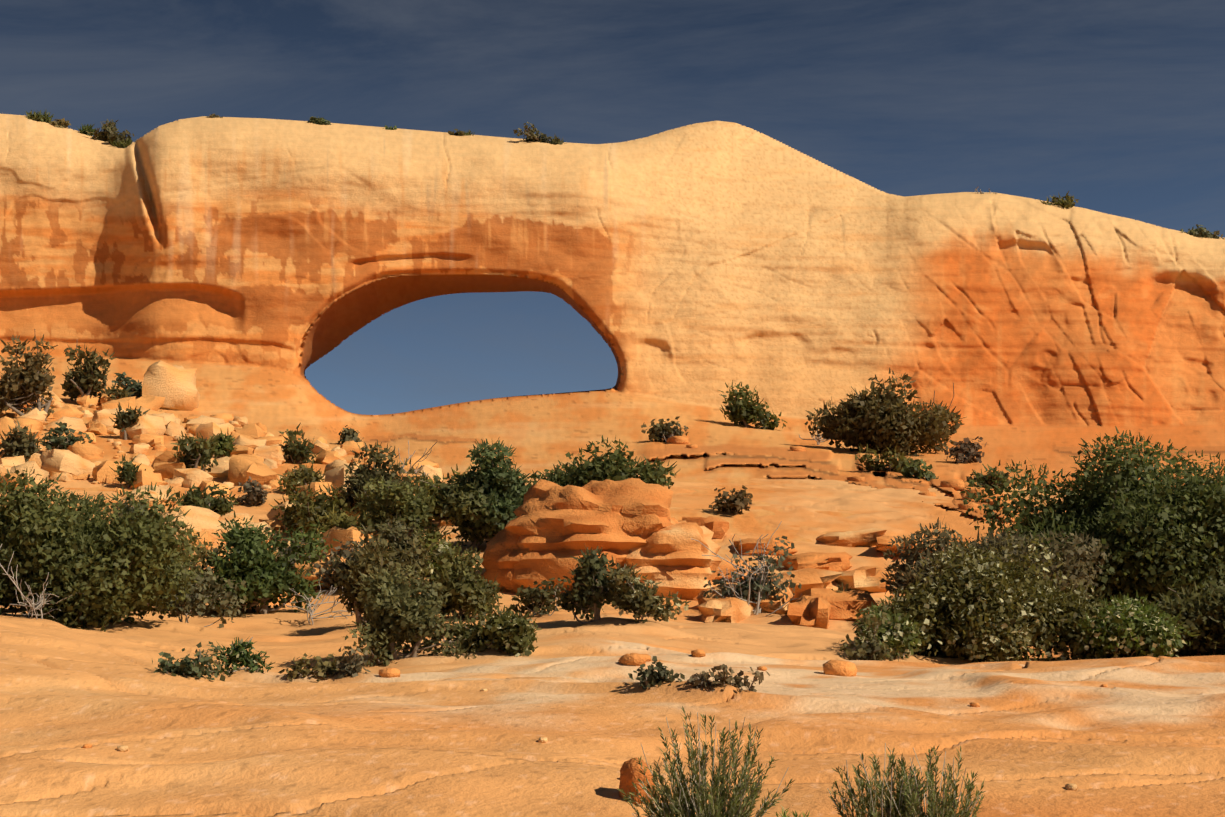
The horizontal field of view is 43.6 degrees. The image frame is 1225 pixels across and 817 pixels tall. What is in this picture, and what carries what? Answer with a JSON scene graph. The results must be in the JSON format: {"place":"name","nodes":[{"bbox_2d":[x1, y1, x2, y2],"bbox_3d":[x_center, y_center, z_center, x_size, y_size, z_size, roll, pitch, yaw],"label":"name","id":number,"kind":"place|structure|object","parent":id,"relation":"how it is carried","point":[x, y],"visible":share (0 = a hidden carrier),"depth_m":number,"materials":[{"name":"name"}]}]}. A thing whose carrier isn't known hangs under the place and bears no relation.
{"place":"outdoors","nodes":[
{"label":"outdoors","id":0,"kind":"place"},
{"bbox_2d":[0,114,1224,570],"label":"rock arch","id":1,"kind":"structure","parent":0,"point":[250,268],"depth_m":139.04,"materials":[{"name":"orange stone"}]},
{"bbox_2d":[0,334,57,420],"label":"shrub","id":2,"kind":"object","parent":1,"relation":"on","point":[20,387],"visible":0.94,"depth_m":93.47,"materials":[{"name":"green plant"}]},
{"bbox_2d":[25,110,51,122],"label":"shrub","id":3,"kind":"object","parent":1,"relation":"on","point":[34,117],"visible":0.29,"depth_m":154.04,"materials":[{"name":"green plant"}]},
{"bbox_2d":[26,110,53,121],"bbox_3d":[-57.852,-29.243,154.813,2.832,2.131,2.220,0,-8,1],"label":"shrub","id":4,"kind":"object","parent":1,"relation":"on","point":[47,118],"visible":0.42,"depth_m":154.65,"materials":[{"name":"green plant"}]},
{"bbox_2d":[0,391,118,443],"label":"talus boulders","id":5,"kind":"object","parent":1,"relation":"on","point":[33,420],"visible":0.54,"depth_m":97.03,"materials":[{"name":"stone"}]},
{"bbox_2d":[49,118,70,127],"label":"sagebrush shrub","id":6,"kind":"object","parent":1,"relation":"on","point":[61,123],"visible":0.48,"depth_m":154.33,"materials":[{"name":"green plant"}]},
{"bbox_2d":[38,422,93,449],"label":"sagebrush shrub","id":7,"kind":"object","parent":1,"relation":"on","point":[63,442],"visible":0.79,"depth_m":80.88,"materials":[{"name":"green plant"}]},
{"bbox_2d":[76,123,95,135],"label":"shrub","id":8,"kind":"object","parent":1,"relation":"on","point":[87,128],"visible":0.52,"depth_m":154.16,"materials":[{"name":"green plant"}]},
{"bbox_2d":[86,128,107,140],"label":"shrub","id":9,"kind":"object","parent":1,"relation":"on","point":[96,133],"visible":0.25,"depth_m":152.94,"materials":[{"name":"green plant"}]},
{"bbox_2d":[61,343,136,400],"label":"shrub","id":10,"kind":"object","parent":1,"relation":"on","point":[86,379],"visible":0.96,"depth_m":106.95,"materials":[{"name":"green plant"}]},
{"bbox_2d":[90,119,117,141],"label":"shrub","id":11,"kind":"object","parent":1,"relation":"on","point":[110,126],"visible":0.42,"depth_m":153.19,"materials":[{"name":"green plant"}]},
{"bbox_2d":[0,395,233,475],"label":"talus boulders","id":12,"kind":"object","parent":1,"relation":"on","point":[91,450],"visible":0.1,"depth_m":91.13,"materials":[{"name":"stone"}]},
{"bbox_2d":[107,128,133,143],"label":"sagebrush shrub","id":13,"kind":"object","parent":1,"relation":"on","point":[120,136],"visible":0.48,"depth_m":152.14,"materials":[{"name":"green plant"}]},
{"bbox_2d":[109,137,131,147],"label":"shrub","id":14,"kind":"object","parent":1,"relation":"on","point":[123,144],"visible":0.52,"depth_m":151.20,"materials":[{"name":"green plant"}]},
{"bbox_2d":[112,372,141,397],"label":"sagebrush shrub","id":15,"kind":"object","parent":1,"relation":"on","point":[136,386],"visible":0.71,"depth_m":113.73,"materials":[{"name":"green plant"}]},
{"bbox_2d":[109,402,149,439],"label":"shrub","id":16,"kind":"object","parent":1,"relation":"on","point":[125,418],"visible":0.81,"depth_m":88.88,"materials":[{"name":"green plant"}]},
{"bbox_2d":[0,415,266,489],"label":"talus boulders","id":17,"kind":"object","parent":1,"relation":"on","point":[103,472],"visible":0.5,"depth_m":78.21,"materials":[{"name":"stone"}]},
{"bbox_2d":[40,360,359,528],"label":"boulders","id":18,"kind":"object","parent":1,"relation":"on","point":[175,386],"depth_m":89.20,"materials":[{"name":"stone"}]},
{"bbox_2d":[115,423,326,506],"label":"talus boulders","id":19,"kind":"object","parent":1,"relation":"on","point":[248,438],"visible":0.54,"depth_m":72.66,"materials":[{"name":"stone"}]},
{"bbox_2d":[206,428,236,457],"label":"shrub","id":20,"kind":"object","parent":1,"relation":"on","point":[225,445],"visible":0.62,"depth_m":80.12,"materials":[{"name":"green plant"}]},
{"bbox_2d":[160,440,384,568],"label":"talus boulders","id":21,"kind":"object","parent":1,"relation":"on","point":[201,520],"visible":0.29,"depth_m":68.16,"materials":[{"name":"stone"}]},
{"bbox_2d":[279,422,319,463],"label":"shrub","id":22,"kind":"object","parent":1,"relation":"on","point":[297,450],"visible":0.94,"depth_m":82.29,"materials":[{"name":"green plant"}]},
{"bbox_2d":[314,117,331,124],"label":"sagebrush shrub","id":23,"kind":"object","parent":1,"relation":"on","point":[321,121],"visible":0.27,"depth_m":148.10,"materials":[{"name":"green plant"}]},
{"bbox_2d":[338,425,363,443],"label":"sagebrush shrub","id":24,"kind":"object","parent":1,"relation":"on","point":[350,434],"visible":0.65,"depth_m":94.69,"materials":[{"name":"green plant"}]},
{"bbox_2d":[513,122,557,142],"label":"sagebrush shrub","id":25,"kind":"object","parent":1,"relation":"on","point":[531,136],"visible":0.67,"depth_m":147.32,"materials":[{"name":"green plant"}]},
{"bbox_2d":[544,135,565,144],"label":"shrub","id":26,"kind":"object","parent":1,"relation":"on","point":[555,141],"visible":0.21,"depth_m":147.20,"materials":[{"name":"green plant"}]},
{"bbox_2d":[641,416,688,442],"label":"sagebrush shrub","id":27,"kind":"object","parent":1,"relation":"on","point":[660,431],"visible":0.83,"depth_m":92.97,"materials":[{"name":"green plant"}]},
{"bbox_2d":[718,380,786,429],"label":"shrub","id":28,"kind":"object","parent":1,"relation":"on","point":[744,411],"visible":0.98,"depth_m":115.93,"materials":[{"name":"green plant"}]},
{"bbox_2d":[799,430,829,444],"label":"shrub","id":29,"kind":"object","parent":1,"relation":"on","point":[818,439],"visible":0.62,"depth_m":100.10,"materials":[{"name":"grey plant"}]},
{"bbox_2d":[666,436,1010,509],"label":"rocks","id":30,"kind":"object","parent":1,"relation":"on","point":[957,484],"depth_m":69.20,"materials":[{"name":"stone"}]},
{"bbox_2d":[855,443,912,475],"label":"shrub","id":31,"kind":"object","parent":1,"relation":"on","point":[893,462],"visible":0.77,"depth_m":77.04,"materials":[{"name":"green plant"}]},
{"bbox_2d":[805,367,965,456],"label":"shrub","id":32,"kind":"object","parent":1,"relation":"on","point":[881,421],"visible":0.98,"depth_m":91.71,"materials":[{"name":"green plant"}]},
{"bbox_2d":[944,436,986,463],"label":"sagebrush shrub","id":33,"kind":"object","parent":1,"relation":"on","point":[968,449],"visible":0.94,"depth_m":86.42,"materials":[{"name":"grey plant"}]},
{"bbox_2d":[1040,191,1078,208],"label":"shrub","id":34,"kind":"object","parent":1,"relation":"on","point":[1067,202],"visible":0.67,"depth_m":146.59,"materials":[{"name":"green plant"}]},
{"bbox_2d":[1180,224,1218,238],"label":"sagebrush shrub","id":35,"kind":"object","parent":1,"relation":"on","point":[1202,232],"visible":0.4,"depth_m":144.96,"materials":[{"name":"green plant"}]},
{"bbox_2d":[0,472,1224,816],"bbox_3d":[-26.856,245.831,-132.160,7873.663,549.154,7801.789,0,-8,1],"label":"slickrock ground","id":36,"kind":"structure","parent":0,"point":[440,734],"depth_m":14.71,"materials":[{"name":"orange stone"}]},
{"bbox_2d":[0,420,43,461],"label":"shrub","id":37,"kind":"object","parent":36,"relation":"on","point":[21,442],"visible":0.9,"depth_m":74.43,"materials":[{"name":"green plant"}]},
{"bbox_2d":[0,544,60,619],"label":"dead shrub","id":38,"kind":"object","parent":36,"relation":"on","point":[39,602],"visible":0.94,"depth_m":31.00,"materials":[{"name":"grey wood"}]},
{"bbox_2d":[0,463,207,631],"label":"shrub","id":39,"kind":"object","parent":36,"relation":"on","point":[93,566],"visible":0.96,"depth_m":32.10,"materials":[{"name":"green plant"}]},
{"bbox_2d":[99,493,153,530],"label":"sagebrush shrub","id":40,"kind":"object","parent":36,"relation":"on","point":[127,507],"visible":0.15,"depth_m":57.70,"materials":[{"name":"green plant"}]},
{"bbox_2d":[109,455,145,487],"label":"shrub","id":41,"kind":"object","parent":36,"relation":"on","point":[129,470],"visible":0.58,"depth_m":70.18,"materials":[{"name":"green plant"}]},
{"bbox_2d":[143,530,213,613],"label":"shrub","id":42,"kind":"object","parent":36,"relation":"on","point":[199,548],"visible":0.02,"depth_m":39.59,"materials":[{"name":"green plant"}]},
{"bbox_2d":[149,641,225,680],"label":"sagebrush shrub","id":43,"kind":"object","parent":36,"relation":"on","point":[193,667],"visible":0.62,"depth_m":18.99,"materials":[{"name":"green plant"}]},
{"bbox_2d":[171,431,219,471],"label":"shrub","id":44,"kind":"object","parent":36,"relation":"on","point":[195,453],"visible":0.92,"depth_m":72.57,"materials":[{"name":"green plant"}]},
{"bbox_2d":[156,559,246,627],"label":"sagebrush shrub","id":45,"kind":"object","parent":36,"relation":"on","point":[193,604],"visible":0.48,"depth_m":36.30,"materials":[{"name":"green plant"}]},
{"bbox_2d":[171,481,238,515],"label":"shrub","id":46,"kind":"object","parent":36,"relation":"on","point":[221,505],"visible":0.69,"depth_m":61.66,"materials":[{"name":"green plant"}]},
{"bbox_2d":[189,537,223,600],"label":"shrub","id":47,"kind":"object","parent":36,"relation":"on","point":[207,557],"visible":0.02,"depth_m":41.45,"materials":[{"name":"green plant"}]},
{"bbox_2d":[213,637,274,675],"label":"bush","id":48,"kind":"object","parent":36,"relation":"on","point":[236,653],"visible":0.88,"depth_m":20.52,"materials":[{"name":"green plant"}]},
{"bbox_2d":[234,476,267,505],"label":"sagebrush shrub","id":49,"kind":"object","parent":36,"relation":"on","point":[257,494],"visible":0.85,"depth_m":66.64,"materials":[{"name":"grey plant"}]},
{"bbox_2d":[195,511,338,613],"bbox_3d":[-9.225,4.209,40.414,3.388,3.064,2.913,-3,-8,17],"label":"bush","id":50,"kind":"object","parent":36,"relation":"on","point":[256,567],"visible":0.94,"depth_m":40.19,"materials":[{"name":"green plant"}]},
{"bbox_2d":[275,537,325,570],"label":"sagebrush shrub","id":51,"kind":"object","parent":36,"relation":"on","point":[290,549],"visible":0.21,"depth_m":49.36,"materials":[{"name":"green plant"}]},
{"bbox_2d":[277,461,325,487],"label":"bush","id":52,"kind":"object","parent":36,"relation":"on","point":[302,471],"visible":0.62,"depth_m":70.03,"materials":[{"name":"green plant"}]},
{"bbox_2d":[278,653,341,681],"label":"sagebrush shrub","id":53,"kind":"object","parent":36,"relation":"on","point":[322,667],"visible":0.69,"depth_m":20.14,"materials":[{"name":"green plant"}]},
{"bbox_2d":[269,476,355,539],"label":"bush","id":54,"kind":"object","parent":36,"relation":"on","point":[297,515],"visible":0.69,"depth_m":58.30,"materials":[{"name":"green plant"}]},
{"bbox_2d":[284,581,354,624],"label":"dead shrub","id":55,"kind":"object","parent":36,"relation":"on","point":[310,611],"visible":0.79,"depth_m":38.60,"materials":[{"name":"grey wood"}]},
{"bbox_2d":[300,537,360,590],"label":"sagebrush shrub","id":56,"kind":"object","parent":36,"relation":"on","point":[325,572],"visible":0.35,"depth_m":45.26,"materials":[{"name":"green plant"}]},
{"bbox_2d":[315,507,362,533],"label":"bush","id":57,"kind":"object","parent":36,"relation":"on","point":[340,521],"visible":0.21,"depth_m":53.33,"materials":[{"name":"green plant"}]},
{"bbox_2d":[326,646,370,678],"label":"sagebrush shrub","id":58,"kind":"object","parent":36,"relation":"on","point":[351,666],"visible":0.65,"depth_m":19.93,"materials":[{"name":"green plant"}]},
{"bbox_2d":[246,456,454,604],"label":"talus boulders","id":59,"kind":"object","parent":36,"relation":"on","point":[336,476],"visible":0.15,"depth_m":58.43,"materials":[{"name":"stone"}]},
{"bbox_2d":[327,440,422,513],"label":"bush","id":60,"kind":"object","parent":36,"relation":"on","point":[356,482],"visible":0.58,"depth_m":61.37,"materials":[{"name":"green plant"}]},
{"bbox_2d":[327,511,426,588],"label":"bush","id":61,"kind":"object","parent":36,"relation":"on","point":[405,541],"visible":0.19,"depth_m":44.25,"materials":[{"name":"green plant"}]},
{"bbox_2d":[337,536,441,622],"bbox_3d":[-5.467,4.186,36.038,2.336,2.444,2.437,-4,-9,25],"label":"bush","id":62,"kind":"object","parent":36,"relation":"on","point":[363,564],"visible":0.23,"depth_m":35.78,"materials":[{"name":"green plant"}]},
{"bbox_2d":[351,472,452,554],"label":"bush","id":63,"kind":"object","parent":36,"relation":"on","point":[410,507],"visible":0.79,"depth_m":51.44,"materials":[{"name":"green plant"}]},
{"bbox_2d":[344,562,485,665],"bbox_3d":[-3.154,3.445,24.983,2.414,2.010,1.708,0,-8,1],"label":"bush","id":64,"kind":"object","parent":36,"relation":"on","point":[397,613],"visible":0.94,"depth_m":24.86,"materials":[{"name":"green plant"}]},
{"bbox_2d":[398,440,436,475],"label":"dead branches","id":65,"kind":"object","parent":36,"relation":"on","point":[416,461],"visible":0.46,"depth_m":70.11,"materials":[{"name":"grey wood"}]},
{"bbox_2d":[417,532,460,586],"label":"bush","id":66,"kind":"object","parent":36,"relation":"on","point":[434,563],"visible":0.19,"depth_m":44.49,"materials":[{"name":"green plant"}]},
{"bbox_2d":[414,464,477,522],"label":"bush","id":67,"kind":"object","parent":36,"relation":"on","point":[437,512],"visible":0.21,"depth_m":58.33,"materials":[{"name":"green plant"}]},
{"bbox_2d":[427,546,503,618],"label":"bush","id":68,"kind":"object","parent":36,"relation":"on","point":[468,595],"visible":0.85,"depth_m":36.10,"materials":[{"name":"green plant"}]},
{"bbox_2d":[419,473,523,547],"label":"bush","id":69,"kind":"object","parent":36,"relation":"on","point":[465,517],"visible":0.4,"depth_m":52.01,"materials":[{"name":"green plant"}]},
{"bbox_2d":[437,439,548,551],"bbox_3d":[-3.802,3.136,53.004,4.052,4.305,3.625,6,-10,-38],"label":"bush","id":70,"kind":"object","parent":36,"relation":"on","point":[494,479],"visible":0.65,"depth_m":52.06,"materials":[{"name":"green plant"}]},
{"bbox_2d":[451,599,541,656],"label":"bush","id":71,"kind":"object","parent":36,"relation":"on","point":[506,631],"visible":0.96,"depth_m":24.89,"materials":[{"name":"green plant"}]},
{"bbox_2d":[510,575,570,616],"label":"sagebrush shrub","id":72,"kind":"object","parent":36,"relation":"on","point":[544,600],"visible":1,"depth_m":35.96,"materials":[{"name":"green plant"}]},
{"bbox_2d":[555,543,623,623],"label":"bush","id":73,"kind":"object","parent":36,"relation":"on","point":[590,593],"visible":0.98,"depth_m":32.96,"materials":[{"name":"green plant"}]},
{"bbox_2d":[83,649,1107,813],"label":"loose stones","id":74,"kind":"object","parent":36,"relation":"on","point":[840,668],"visible":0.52,"depth_m":20.85,"materials":[{"name":"stone"}]},
{"bbox_2d":[480,478,720,600],"bbox_3d":[-0.446,4.284,45.243,7.252,4.441,6.328,0,-8,1],"label":"rock outcrop","id":75,"kind":"object","parent":36,"relation":"on","point":[549,531],"visible":0.67,"depth_m":43.10,"materials":[{"name":"stone"}]},
{"bbox_2d":[525,435,677,488],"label":"bush","id":76,"kind":"object","parent":36,"relation":"on","point":[595,468],"visible":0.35,"depth_m":57.05,"materials":[{"name":"green plant"}]},
{"bbox_2d":[619,757,654,803],"bbox_3d":[0.159,2.525,10.229,0.216,0.371,0.341,3,-9,-20],"label":"rock knob","id":77,"kind":"object","parent":36,"relation":"on","point":[630,773],"visible":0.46,"depth_m":10.13,"materials":[{"name":"stone"}]},
{"bbox_2d":[606,563,690,622],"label":"bush","id":78,"kind":"object","parent":36,"relation":"on","point":[637,596],"visible":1,"depth_m":32.30,"materials":[{"name":"green plant"}]},
{"bbox_2d":[628,656,684,688],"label":"sagebrush shrub","id":79,"kind":"object","parent":36,"relation":"on","point":[650,676],"visible":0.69,"depth_m":16.70,"materials":[{"name":"green plant"}]},
{"bbox_2d":[623,774,720,816],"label":"rabbitbrush","id":80,"kind":"object","parent":36,"relation":"on","point":[680,792],"visible":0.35,"depth_m":8.71,"materials":[{"name":"green plant"}]},
{"bbox_2d":[687,672,716,690],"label":"sagebrush shrub","id":81,"kind":"object","parent":36,"relation":"on","point":[695,676],"visible":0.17,"depth_m":16.43,"materials":[{"name":"green plant"}]},
{"bbox_2d":[617,706,794,816],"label":"rabbitbrush","id":82,"kind":"object","parent":36,"relation":"on","point":[717,798],"visible":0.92,"depth_m":8.64,"materials":[{"name":"green plant"}]},
{"bbox_2d":[689,664,769,691],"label":"sagebrush shrub","id":83,"kind":"object","parent":36,"relation":"on","point":[727,679],"visible":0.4,"depth_m":16.32,"materials":[{"name":"green plant"}]},
{"bbox_2d":[708,485,752,514],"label":"sagebrush shrub","id":84,"kind":"object","parent":36,"relation":"on","point":[737,502],"visible":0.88,"depth_m":59.21,"materials":[{"name":"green plant"}]},
{"bbox_2d":[691,521,801,616],"bbox_3d":[3.276,4.289,39.771,2.783,2.833,2.170,3,-8,-18],"label":"dead shrub","id":85,"kind":"object","parent":36,"relation":"on","point":[757,610],"visible":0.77,"depth_m":39.78,"materials":[{"name":"grey wood"}]},
{"bbox_2d":[703,536,801,604],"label":"sagebrush shrub","id":86,"kind":"object","parent":36,"relation":"on","point":[756,587],"visible":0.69,"depth_m":40.18,"materials":[{"name":"green plant"}]},
{"bbox_2d":[774,806,810,816],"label":"desert shrub","id":87,"kind":"object","parent":36,"relation":"on","point":[795,814],"visible":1,"depth_m":8.04,"materials":[{"name":"green plant"}]},
{"bbox_2d":[682,516,926,628],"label":"ledge slabs","id":88,"kind":"structure","parent":36,"relation":"on","point":[819,603],"depth_m":45.39,"materials":[{"name":"stone"}]},
{"bbox_2d":[833,610,898,660],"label":"sagebrush shrub","id":89,"kind":"object","parent":36,"relation":"on","point":[873,650],"visible":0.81,"depth_m":27.96,"materials":[{"name":"green plant"}]},
{"bbox_2d":[827,743,940,816],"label":"rabbitbrush","id":90,"kind":"object","parent":36,"relation":"on","point":[861,810],"visible":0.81,"depth_m":8.72,"materials":[{"name":"green plant"}]},
{"bbox_2d":[852,602,926,660],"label":"bush","id":91,"kind":"object","parent":36,"relation":"on","point":[899,637],"visible":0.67,"depth_m":29.64,"materials":[{"name":"green plant"}]},
{"bbox_2d":[896,457,938,480],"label":"sagebrush shrub","id":92,"kind":"object","parent":36,"relation":"on","point":[912,469],"visible":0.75,"depth_m":73.66,"materials":[{"name":"green plant"}]},
{"bbox_2d":[865,744,985,816],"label":"rabbitbrush","id":93,"kind":"object","parent":36,"relation":"on","point":[935,801],"visible":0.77,"depth_m":8.62,"materials":[{"name":"green plant"}]},
{"bbox_2d":[966,468,1013,487],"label":"sagebrush shrub","id":94,"kind":"object","parent":36,"relation":"on","point":[989,482],"visible":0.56,"depth_m":70.04,"materials":[{"name":"green plant"}]},
{"bbox_2d":[879,517,1111,610],"bbox_3d":[9.809,4.325,39.031,5.685,3.174,5.002,0,-8,1],"label":"bush","id":95,"kind":"object","parent":36,"relation":"on","point":[1069,558],"visible":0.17,"depth_m":38.32,"materials":[{"name":"green plant"}]},
{"bbox_2d":[861,533,1133,662],"bbox_3d":[7.957,4.234,32.111,5.904,3.050,4.873,0,-8,1],"label":"bush","id":96,"kind":"object","parent":36,"relation":"on","point":[988,609],"visible":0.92,"depth_m":30.91,"materials":[{"name":"green plant"}]},
{"bbox_2d":[960,426,1224,609],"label":"bush","id":97,"kind":"object","parent":36,"relation":"on","point":[1161,533],"visible":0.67,"depth_m":39.71,"materials":[{"name":"green plant"}]},
{"bbox_2d":[1055,590,1200,659],"bbox_3d":[10.565,4.677,31.208,2.617,1.950,3.354,0,-8,1],"label":"bush","id":98,"kind":"object","parent":36,"relation":"on","point":[1146,629],"visible":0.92,"depth_m":30.39,"materials":[{"name":"green plant"}]},
{"bbox_2d":[1104,580,1224,656],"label":"bush","id":99,"kind":"object","parent":36,"relation":"on","point":[1206,620],"visible":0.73,"depth_m":34.42,"materials":[{"name":"green plant"}]},
{"bbox_2d":[0,0,1224,414],"label":"sky","id":100,"kind":"structure","parent":0,"point":[1118,106],"materials":[{"name":"blue"}]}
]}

